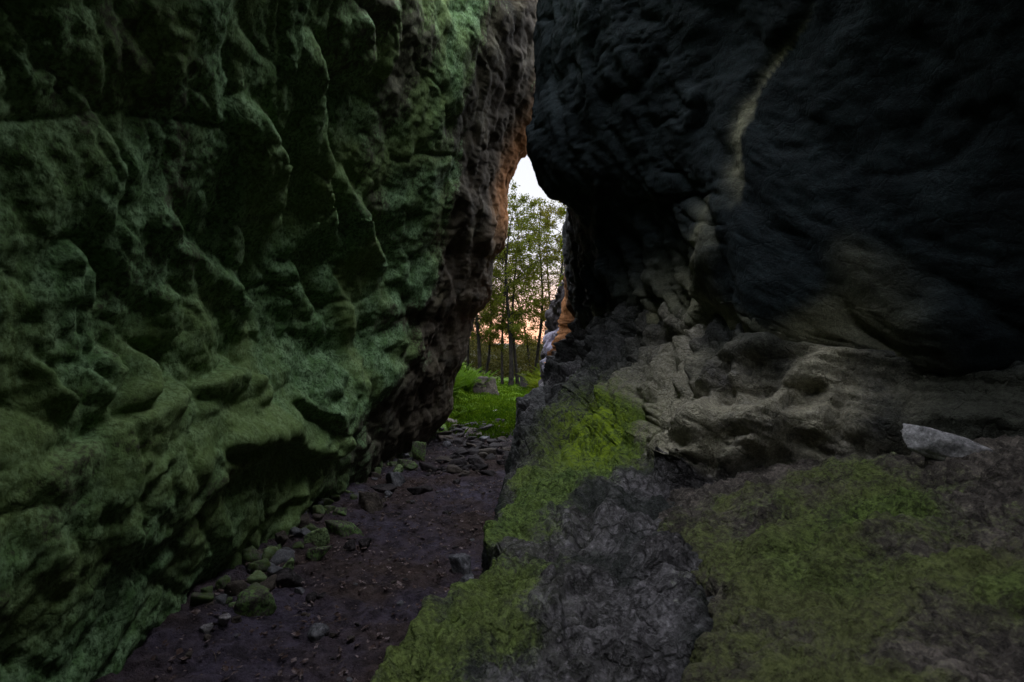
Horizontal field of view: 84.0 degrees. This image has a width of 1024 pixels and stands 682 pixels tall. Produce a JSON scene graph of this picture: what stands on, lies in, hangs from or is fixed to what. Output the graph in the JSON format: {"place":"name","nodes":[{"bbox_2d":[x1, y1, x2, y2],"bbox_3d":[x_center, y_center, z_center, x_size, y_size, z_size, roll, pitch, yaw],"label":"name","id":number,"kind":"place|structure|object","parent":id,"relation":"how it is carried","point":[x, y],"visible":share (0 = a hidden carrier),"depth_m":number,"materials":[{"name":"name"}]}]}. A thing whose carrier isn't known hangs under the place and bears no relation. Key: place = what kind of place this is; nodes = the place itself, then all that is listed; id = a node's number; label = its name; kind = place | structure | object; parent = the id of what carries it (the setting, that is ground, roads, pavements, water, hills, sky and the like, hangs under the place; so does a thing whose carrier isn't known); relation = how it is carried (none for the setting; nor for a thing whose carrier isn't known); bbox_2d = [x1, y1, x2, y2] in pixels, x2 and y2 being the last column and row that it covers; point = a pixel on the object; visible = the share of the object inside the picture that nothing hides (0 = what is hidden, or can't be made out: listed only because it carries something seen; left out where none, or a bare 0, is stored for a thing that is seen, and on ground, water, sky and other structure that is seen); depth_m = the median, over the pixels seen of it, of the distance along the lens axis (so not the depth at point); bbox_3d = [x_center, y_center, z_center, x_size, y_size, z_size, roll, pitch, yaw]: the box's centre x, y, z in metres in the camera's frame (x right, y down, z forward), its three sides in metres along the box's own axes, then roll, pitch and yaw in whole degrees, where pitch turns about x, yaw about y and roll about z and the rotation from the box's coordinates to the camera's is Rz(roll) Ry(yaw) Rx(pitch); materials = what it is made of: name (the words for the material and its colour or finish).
{"place":"outdoors","nodes":[
{"label":"outdoors","id":0,"kind":"place"},
{"bbox_2d":[93,343,542,681],"bbox_3d":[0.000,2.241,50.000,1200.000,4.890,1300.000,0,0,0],"label":"ground","id":1,"kind":"structure","parent":0,"point":[234,650],"depth_m":3.10,"materials":[{"name":"soil"}]},
{"bbox_2d":[185,651,192,657],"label":"pebble","id":2,"kind":"object","parent":1,"relation":"on","point":[189,654],"visible":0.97,"depth_m":2.44,"materials":[{"name":"grey stone"}]},
{"bbox_2d":[190,592,213,605],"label":"stone","id":3,"kind":"object","parent":1,"relation":"on","point":[196,598],"visible":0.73,"depth_m":2.79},
{"bbox_2d":[200,586,212,592],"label":"stone","id":4,"kind":"object","parent":1,"relation":"on","point":[208,589],"visible":0.72,"depth_m":2.89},
{"bbox_2d":[200,623,213,633],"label":"stone","id":5,"kind":"object","parent":1,"relation":"on","point":[206,628],"visible":0.92,"depth_m":2.62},
{"bbox_2d":[204,634,210,640],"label":"pebble","id":6,"kind":"object","parent":1,"relation":"on","point":[207,637],"visible":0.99,"depth_m":2.57,"materials":[{"name":"grey stone"}]},
{"bbox_2d":[214,594,226,604],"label":"stone","id":7,"kind":"object","parent":1,"relation":"on","point":[221,599],"visible":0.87,"depth_m":2.83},
{"bbox_2d":[215,575,229,589],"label":"stone","id":8,"kind":"object","parent":1,"relation":"on","point":[222,582],"visible":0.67,"depth_m":2.97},
{"bbox_2d":[218,613,230,625],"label":"stone","id":9,"kind":"object","parent":1,"relation":"on","point":[223,619],"visible":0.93,"depth_m":2.67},
{"bbox_2d":[224,580,246,595],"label":"stone","id":10,"kind":"object","parent":1,"relation":"on","point":[236,587],"visible":0.76,"depth_m":2.94,"materials":[{"name":"stone"}]},
{"bbox_2d":[231,615,241,622],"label":"stone","id":11,"kind":"object","parent":1,"relation":"on","point":[236,619],"visible":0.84,"depth_m":2.72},
{"bbox_2d":[242,545,260,565],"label":"stone","id":12,"kind":"object","parent":1,"relation":"on","point":[251,554],"visible":0.62,"depth_m":3.34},
{"bbox_2d":[247,563,258,573],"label":"stone","id":13,"kind":"object","parent":1,"relation":"on","point":[253,567],"visible":0.63,"depth_m":3.24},
{"bbox_2d":[234,588,276,616],"bbox_3d":[-1.299,1.331,2.898,0.216,0.166,0.185,11,-1,-26],"label":"stone","id":14,"kind":"object","parent":1,"relation":"on","point":[255,603],"visible":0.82,"depth_m":2.83,"materials":[{"name":"stone"}]},
{"bbox_2d":[245,570,266,583],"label":"stone","id":15,"kind":"object","parent":1,"relation":"on","point":[258,576],"visible":0.66,"depth_m":3.12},
{"bbox_2d":[247,582,269,589],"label":"stone","id":16,"kind":"object","parent":1,"relation":"on","point":[255,585],"visible":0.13,"depth_m":2.97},
{"bbox_2d":[252,558,270,571],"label":"stone","id":17,"kind":"object","parent":1,"relation":"on","point":[264,564],"visible":0.62,"depth_m":3.28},
{"bbox_2d":[259,574,276,591],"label":"stone","id":18,"kind":"object","parent":1,"relation":"on","point":[270,583],"visible":0.52,"depth_m":3.12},
{"bbox_2d":[0,0,537,681],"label":"rock wall","id":19,"kind":"structure","parent":1,"relation":"on","point":[250,250],"depth_m":2.79,"materials":[{"name":"stone"}]},
{"bbox_2d":[526,0,1023,375],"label":"rock overhang","id":20,"kind":"object","parent":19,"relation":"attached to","point":[843,173],"visible":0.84,"depth_m":3.09,"materials":[{"name":"stone"}]},
{"bbox_2d":[557,207,565,214],"bbox_3d":[0.811,-2.042,8.939,0.209,0.148,0.175,0,0,35],"label":"leafy sprig","id":21,"kind":"object","parent":20,"relation":"hanging from","point":[563,211],"visible":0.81,"depth_m":8.93,"materials":[{"name":"green plant"}]},
{"bbox_2d":[262,546,278,559],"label":"stone","id":22,"kind":"object","parent":1,"relation":"on","point":[269,552],"visible":0.56,"depth_m":3.46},
{"bbox_2d":[266,562,282,576],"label":"stone","id":23,"kind":"object","parent":1,"relation":"on","point":[272,569],"visible":0.69,"depth_m":3.27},
{"bbox_2d":[275,530,286,536],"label":"stone","id":24,"kind":"object","parent":1,"relation":"on","point":[282,532],"visible":0.46,"depth_m":3.79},
{"bbox_2d":[275,535,287,546],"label":"stone","id":25,"kind":"object","parent":1,"relation":"on","point":[281,539],"visible":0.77,"depth_m":3.70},
{"bbox_2d":[270,549,294,565],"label":"stone","id":26,"kind":"object","parent":1,"relation":"on","point":[279,556],"visible":0.63,"depth_m":3.46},
{"bbox_2d":[282,557,293,569],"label":"stone","id":27,"kind":"object","parent":1,"relation":"on","point":[289,563],"visible":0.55,"depth_m":3.35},
{"bbox_2d":[275,567,303,587],"bbox_3d":[-1.285,1.347,3.214,0.174,0.105,0.149,-7,-4,7],"label":"stone","id":28,"kind":"object","parent":1,"relation":"on","point":[287,576],"visible":0.77,"depth_m":3.19,"materials":[{"name":"stone"}]},
{"bbox_2d":[289,527,301,536],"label":"stone","id":29,"kind":"object","parent":1,"relation":"on","point":[295,531],"visible":0.95,"depth_m":3.91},
{"bbox_2d":[292,541,303,548],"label":"stone","id":30,"kind":"object","parent":1,"relation":"on","point":[299,544],"visible":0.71,"depth_m":3.70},
{"bbox_2d":[294,587,304,594],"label":"stone","id":31,"kind":"object","parent":1,"relation":"on","point":[298,590],"visible":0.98,"depth_m":3.10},
{"bbox_2d":[298,514,309,527],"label":"stone","id":32,"kind":"object","parent":1,"relation":"on","point":[304,521],"visible":0.62,"depth_m":4.06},
{"bbox_2d":[301,527,310,535],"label":"stone","id":33,"kind":"object","parent":1,"relation":"on","point":[305,531],"visible":0.52,"depth_m":3.92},
{"bbox_2d":[305,592,316,602],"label":"stone","id":34,"kind":"object","parent":1,"relation":"on","point":[310,597],"visible":0.93,"depth_m":3.05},
{"bbox_2d":[113,430,511,681],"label":"leaf litter","id":35,"kind":"object","parent":1,"relation":"on","point":[196,611],"visible":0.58,"depth_m":3.25,"materials":[{"name":"plant"}]},
{"bbox_2d":[306,523,318,530],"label":"stone","id":36,"kind":"object","parent":1,"relation":"on","point":[311,527],"visible":0.42,"depth_m":3.97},
{"bbox_2d":[308,505,324,514],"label":"stone","id":37,"kind":"object","parent":1,"relation":"on","point":[317,509],"visible":0.59,"depth_m":4.32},
{"bbox_2d":[304,527,329,546],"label":"stone","id":38,"kind":"object","parent":1,"relation":"on","point":[320,537],"visible":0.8,"depth_m":3.84,"materials":[{"name":"stone"}]},
{"bbox_2d":[307,622,329,641],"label":"stone","id":39,"kind":"object","parent":1,"relation":"on","point":[316,631],"visible":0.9,"depth_m":2.66,"materials":[{"name":"stone"}]},
{"bbox_2d":[305,546,331,560],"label":"stone","id":40,"kind":"object","parent":1,"relation":"on","point":[315,553],"visible":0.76,"depth_m":3.63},
{"bbox_2d":[313,513,324,520],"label":"stone","id":41,"kind":"object","parent":1,"relation":"on","point":[317,517],"visible":0.88,"depth_m":4.23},
{"bbox_2d":[316,592,325,599],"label":"stone","id":42,"kind":"object","parent":1,"relation":"on","point":[320,596],"visible":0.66,"depth_m":3.05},
{"bbox_2d":[319,498,333,505],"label":"stone","id":43,"kind":"object","parent":1,"relation":"on","point":[327,501],"visible":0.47,"depth_m":4.52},
{"bbox_2d":[324,505,334,513],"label":"stone","id":44,"kind":"object","parent":1,"relation":"on","point":[329,508],"visible":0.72,"depth_m":4.43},
{"bbox_2d":[329,495,340,500],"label":"stone","id":45,"kind":"object","parent":1,"relation":"on","point":[335,497],"visible":0.73,"depth_m":4.68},
{"bbox_2d":[332,507,346,515],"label":"stone","id":46,"kind":"object","parent":1,"relation":"on","point":[340,511],"visible":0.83,"depth_m":4.40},
{"bbox_2d":[325,520,363,536],"bbox_3d":[-1.203,1.354,4.062,0.276,0.136,0.136,4,1,1],"label":"stone","id":47,"kind":"object","parent":1,"relation":"on","point":[343,528],"visible":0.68,"depth_m":4.04,"materials":[{"name":"stone"}]},
{"bbox_2d":[343,539,355,550],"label":"stone","id":48,"kind":"object","parent":1,"relation":"on","point":[349,545],"visible":0.91,"depth_m":3.84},
{"bbox_2d":[348,635,354,642],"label":"pebble","id":49,"kind":"object","parent":1,"relation":"on","point":[350,640],"visible":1,"depth_m":2.66,"materials":[{"name":"grey stone"}]},
{"bbox_2d":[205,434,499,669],"bbox_3d":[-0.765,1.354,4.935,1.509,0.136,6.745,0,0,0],"label":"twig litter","id":50,"kind":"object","parent":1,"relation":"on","point":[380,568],"visible":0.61,"depth_m":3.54,"materials":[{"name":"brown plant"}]},
{"bbox_2d":[358,537,371,549],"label":"stone","id":51,"kind":"object","parent":1,"relation":"on","point":[364,542],"visible":0.96,"depth_m":3.87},
{"bbox_2d":[358,491,383,511],"bbox_3d":[-1.180,1.348,4.698,0.235,0.208,0.154,0,0,37],"label":"stone","id":52,"kind":"object","parent":1,"relation":"on","point":[370,501],"visible":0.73,"depth_m":4.66,"materials":[{"name":"stone"}]},
{"bbox_2d":[368,472,381,477],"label":"stone","id":53,"kind":"object","parent":1,"relation":"on","point":[375,474],"visible":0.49,"depth_m":5.63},
{"bbox_2d":[373,467,381,473],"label":"stone","id":54,"kind":"object","parent":1,"relation":"on","point":[377,469],"visible":0.61,"depth_m":5.80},
{"bbox_2d":[370,483,396,492],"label":"stone","id":55,"kind":"object","parent":1,"relation":"on","point":[381,488],"visible":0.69,"depth_m":5.19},
{"bbox_2d":[384,490,392,497],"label":"stone","id":56,"kind":"object","parent":1,"relation":"on","point":[388,493],"visible":0.81,"depth_m":5.08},
{"bbox_2d":[389,461,396,466],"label":"stone","id":57,"kind":"object","parent":1,"relation":"on","point":[391,463],"visible":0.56,"depth_m":6.10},
{"bbox_2d":[385,472,405,485],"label":"stone","id":58,"kind":"object","parent":1,"relation":"on","point":[396,478],"visible":0.67,"depth_m":5.46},
{"bbox_2d":[393,464,402,472],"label":"stone","id":59,"kind":"object","parent":1,"relation":"on","point":[398,468],"visible":0.59,"depth_m":5.97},
{"bbox_2d":[397,459,417,470],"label":"stone","id":60,"kind":"object","parent":1,"relation":"on","point":[410,465],"visible":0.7,"depth_m":6.14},
{"bbox_2d":[411,441,425,460],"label":"stone","id":61,"kind":"object","parent":1,"relation":"on","point":[418,449],"visible":0.69,"depth_m":6.62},
{"bbox_2d":[407,485,432,494],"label":"stone","id":62,"kind":"object","parent":1,"relation":"on","point":[417,490],"visible":0.69,"depth_m":5.11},
{"bbox_2d":[419,462,436,471],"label":"stone","id":63,"kind":"object","parent":1,"relation":"on","point":[424,466],"visible":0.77,"depth_m":6.09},
{"bbox_2d":[434,456,452,461],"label":"stone","id":64,"kind":"object","parent":1,"relation":"on","point":[447,458],"visible":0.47,"depth_m":6.68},
{"bbox_2d":[437,431,451,434],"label":"stone","id":65,"kind":"object","parent":1,"relation":"on","point":[445,433],"visible":0.57,"depth_m":8.10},
{"bbox_2d":[436,435,453,441],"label":"stone","id":66,"kind":"object","parent":1,"relation":"on","point":[440,438],"visible":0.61,"depth_m":7.81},
{"bbox_2d":[443,441,451,446],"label":"stone","id":67,"kind":"object","parent":1,"relation":"on","point":[447,444],"visible":0.86,"depth_m":7.52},
{"bbox_2d":[446,464,461,473],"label":"stone","id":68,"kind":"object","parent":1,"relation":"on","point":[453,468],"visible":0.88,"depth_m":6.04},
{"bbox_2d":[453,438,462,443],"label":"stone","id":69,"kind":"object","parent":1,"relation":"on","point":[457,440],"visible":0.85,"depth_m":7.75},
{"bbox_2d":[449,460,466,466],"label":"stone","id":70,"kind":"object","parent":1,"relation":"on","point":[461,462],"visible":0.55,"depth_m":6.25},
{"bbox_2d":[453,428,463,432],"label":"stone","id":71,"kind":"object","parent":1,"relation":"on","point":[459,430],"visible":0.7,"depth_m":8.33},
{"bbox_2d":[452,410,466,418],"bbox_3d":[-0.890,1.237,9.621,0.348,0.210,0.289,0,0,-6],"label":"fern","id":72,"kind":"object","parent":1,"relation":"on","point":[457,414],"visible":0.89,"depth_m":9.58,"materials":[{"name":"green plant"}]},
{"bbox_2d":[448,553,471,574],"bbox_3d":[-0.313,1.368,3.429,0.140,0.155,0.123,5,-9,-22],"label":"stone","id":73,"kind":"object","parent":1,"relation":"on","point":[461,563],"visible":0.79,"depth_m":3.40,"materials":[{"name":"stone"}]},
{"bbox_2d":[453,376,467,395],"bbox_3d":[-1.296,0.991,12.033,0.733,0.520,0.875,0,0,-3],"label":"fern","id":74,"kind":"object","parent":1,"relation":"on","point":[456,386],"visible":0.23,"depth_m":12.01,"materials":[{"name":"green plant"}]},
{"bbox_2d":[460,574,473,581],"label":"stone","id":75,"kind":"object","parent":1,"relation":"on","point":[465,578],"visible":0.48,"depth_m":3.29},
{"bbox_2d":[461,370,484,391],"bbox_3d":[-1.100,1.038,14.056,0.925,0.546,0.906,4,8,39],"label":"fern","id":76,"kind":"object","parent":1,"relation":"on","point":[469,386],"visible":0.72,"depth_m":14.02,"materials":[{"name":"green plant"}]},
{"bbox_2d":[467,448,478,454],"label":"stone","id":77,"kind":"object","parent":1,"relation":"on","point":[473,451],"visible":0.43,"depth_m":7.09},
{"bbox_2d":[468,457,483,464],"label":"stone","id":78,"kind":"object","parent":1,"relation":"on","point":[474,460],"visible":0.56,"depth_m":6.35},
{"bbox_2d":[466,302,488,370],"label":"birch tree","id":79,"kind":"object","parent":1,"relation":"on","point":[467,363],"visible":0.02,"depth_m":19.48,"materials":[{"name":"green plant"}]},
{"bbox_2d":[472,464,487,470],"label":"stone","id":80,"kind":"object","parent":1,"relation":"on","point":[479,467],"visible":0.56,"depth_m":6.17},
{"bbox_2d":[466,370,497,386],"bbox_3d":[-0.810,1.087,14.572,1.021,0.615,1.042,-8,5,-42],"label":"fern","id":81,"kind":"object","parent":1,"relation":"on","point":[484,375],"visible":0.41,"depth_m":14.50,"materials":[{"name":"green plant"}]},
{"bbox_2d":[478,452,487,458],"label":"stone","id":82,"kind":"object","parent":1,"relation":"on","point":[483,454],"visible":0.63,"depth_m":6.89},
{"bbox_2d":[479,436,489,441],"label":"stone","id":83,"kind":"object","parent":1,"relation":"on","point":[483,438],"visible":0.69,"depth_m":7.96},
{"bbox_2d":[472,376,498,395],"bbox_3d":[-0.712,1.165,14.624,0.720,0.519,0.605,8,-5,-21],"label":"boulder","id":84,"kind":"object","parent":1,"relation":"on","point":[491,387],"visible":0.66,"depth_m":14.44,"materials":[{"name":"stone"}]},
{"bbox_2d":[478,470,495,476],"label":"stone","id":85,"kind":"object","parent":1,"relation":"on","point":[490,472],"visible":0.7,"depth_m":5.88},
{"bbox_2d":[478,448,496,454],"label":"stone","id":86,"kind":"object","parent":1,"relation":"on","point":[493,451],"visible":0.63,"depth_m":7.01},
{"bbox_2d":[445,365,530,438],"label":"grass","id":87,"kind":"structure","parent":1,"relation":"on","point":[491,416],"depth_m":10.42,"materials":[{"name":"plant"}]},
{"bbox_2d":[484,453,495,460],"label":"stone","id":88,"kind":"object","parent":1,"relation":"on","point":[490,455],"visible":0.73,"depth_m":6.80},
{"bbox_2d":[487,439,497,443],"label":"stone","id":89,"kind":"object","parent":1,"relation":"on","point":[489,441],"visible":0.6,"depth_m":7.78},
{"bbox_2d":[488,442,502,447],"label":"stone","id":90,"kind":"object","parent":1,"relation":"on","point":[494,444],"visible":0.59,"depth_m":7.52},
{"bbox_2d":[471,216,526,374],"bbox_3d":[-1.164,-1.442,17.201,3.052,5.646,3.630,0,0,41],"label":"birch tree","id":91,"kind":"object","parent":1,"relation":"on","point":[477,322],"visible":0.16,"depth_m":17.18,"materials":[{"name":"green plant"}]},
{"bbox_2d":[472,244,527,375],"bbox_3d":[-0.884,-1.094,18.476,2.841,5.053,2.017,4,0,0],"label":"birch tree","id":92,"kind":"object","parent":1,"relation":"on","point":[490,343],"visible":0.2,"depth_m":18.46,"materials":[{"name":"green plant"}]},
{"bbox_2d":[479,263,520,361],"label":"birch tree","id":93,"kind":"object","parent":1,"relation":"on","point":[498,307],"visible":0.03,"depth_m":25.91,"materials":[{"name":"green plant"}]},
{"bbox_2d":[496,459,505,464],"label":"stone","id":94,"kind":"object","parent":1,"relation":"on","point":[501,462],"visible":0.48,"depth_m":6.37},
{"bbox_2d":[463,333,543,378],"bbox_3d":[0.289,0.264,41.481,36.610,3.198,42.519,0,0,0],"label":"wood","id":95,"kind":"object","parent":1,"relation":"on","point":[522,357],"visible":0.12,"depth_m":24.70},
{"bbox_2d":[499,447,510,450],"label":"stone","id":96,"kind":"object","parent":1,"relation":"on","point":[506,448],"visible":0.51,"depth_m":7.25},
{"bbox_2d":[479,228,542,383],"bbox_3d":[-0.308,-1.113,17.518,2.619,5.030,2.422,0,0,-16],"label":"birch tree","id":97,"kind":"object","parent":1,"relation":"on","point":[497,336],"visible":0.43,"depth_m":17.41,"materials":[{"name":"green plant"}]},
{"bbox_2d":[492,254,543,365],"bbox_3d":[0.154,-1.084,22.975,2.990,5.319,2.124,-9,0,0],"label":"birch tree","id":98,"kind":"object","parent":1,"relation":"on","point":[527,341],"visible":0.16,"depth_m":22.93,"materials":[{"name":"green plant"}]},
{"bbox_2d":[481,192,562,385],"bbox_3d":[-0.187,-1.627,17.045,3.926,6.111,3.300,0,0,-32],"label":"birch tree","id":99,"kind":"object","parent":1,"relation":"on","point":[508,329],"visible":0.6,"depth_m":16.94,"materials":[{"name":"green plant"}]},
{"bbox_2d":[520,374,528,386],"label":"boulder","id":100,"kind":"object","parent":1,"relation":"on","point":[523,384],"visible":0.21,"depth_m":17.55,"materials":[{"name":"stone"}]},
{"bbox_2d":[492,179,558,385],"bbox_3d":[0.057,-1.753,17.996,3.094,6.427,3.346,-2,0,0],"label":"birch tree","id":101,"kind":"object","parent":1,"relation":"on","point":[549,261],"visible":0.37,"depth_m":17.96,"materials":[{"name":"green plant"}]},
{"bbox_2d":[517,370,539,386],"bbox_3d":[0.635,1.110,16.355,0.873,0.645,1.032,0,0,42],"label":"fern","id":102,"kind":"object","parent":1,"relation":"on","point":[530,375],"visible":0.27,"depth_m":16.16,"materials":[{"name":"green plant"}]},
{"bbox_2d":[521,375,540,388],"bbox_3d":[0.623,1.057,13.479,0.918,0.553,0.937,7,0,29],"label":"fern","id":103,"kind":"object","parent":1,"relation":"on","point":[535,383],"visible":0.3,"depth_m":13.38,"materials":[{"name":"green plant"}]},
{"bbox_2d":[508,196,564,374],"bbox_3d":[1.073,-1.805,19.473,3.005,6.496,3.234,0,0,-34],"label":"birch tree","id":104,"kind":"object","parent":1,"relation":"on","point":[534,321],"visible":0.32,"depth_m":19.43,"materials":[{"name":"green plant"}]},
{"bbox_2d":[510,207,566,331],"bbox_3d":[1.362,-1.790,19.978,3.346,6.427,3.094,0,0,-19],"label":"birch tree","id":105,"kind":"object","parent":1,"relation":"on","point":[548,246],"visible":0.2,"depth_m":19.82,"materials":[{"name":"green plant"}]},
{"bbox_2d":[522,201,566,322],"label":"birch tree","id":106,"kind":"object","parent":1,"relation":"on","point":[557,240],"visible":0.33,"depth_m":17.95,"materials":[{"name":"green plant"}]},
{"bbox_2d":[533,234,563,280],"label":"birch tree","id":107,"kind":"object","parent":1,"relation":"on","point":[554,262],"visible":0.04,"depth_m":22.11,"materials":[{"name":"green plant"}]},
{"bbox_2d":[538,263,564,385],"bbox_3d":[1.163,-0.450,10.308,1.429,4.316,2.405,0,0,21],"label":"rock outcrop","id":108,"kind":"object","parent":1,"relation":"on","point":[552,314],"visible":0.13,"depth_m":9.90,"materials":[{"name":"stone"}]},
{"bbox_2d":[370,301,1023,681],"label":"rock ledge","id":109,"kind":"object","parent":1,"relation":"on","point":[625,425],"visible":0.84,"depth_m":2.88,"materials":[{"name":"stone"}]},
{"bbox_2d":[655,434,1023,681],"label":"boulder","id":110,"kind":"object","parent":1,"relation":"on","point":[893,567],"visible":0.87,"depth_m":1.70,"materials":[{"name":"stone"}]},
{"bbox_2d":[900,423,992,460],"bbox_3d":[1.729,0.410,2.234,0.334,0.137,0.150,0,0,32],"label":"stone","id":111,"kind":"object","parent":110,"relation":"on","point":[936,444],"visible":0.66,"depth_m":2.23,"materials":[{"name":"stone"}]},
{"bbox_2d":[470,156,566,343],"label":"sky","id":112,"kind":"structure","parent":0,"point":[524,176],"materials":[{"name":"white"}]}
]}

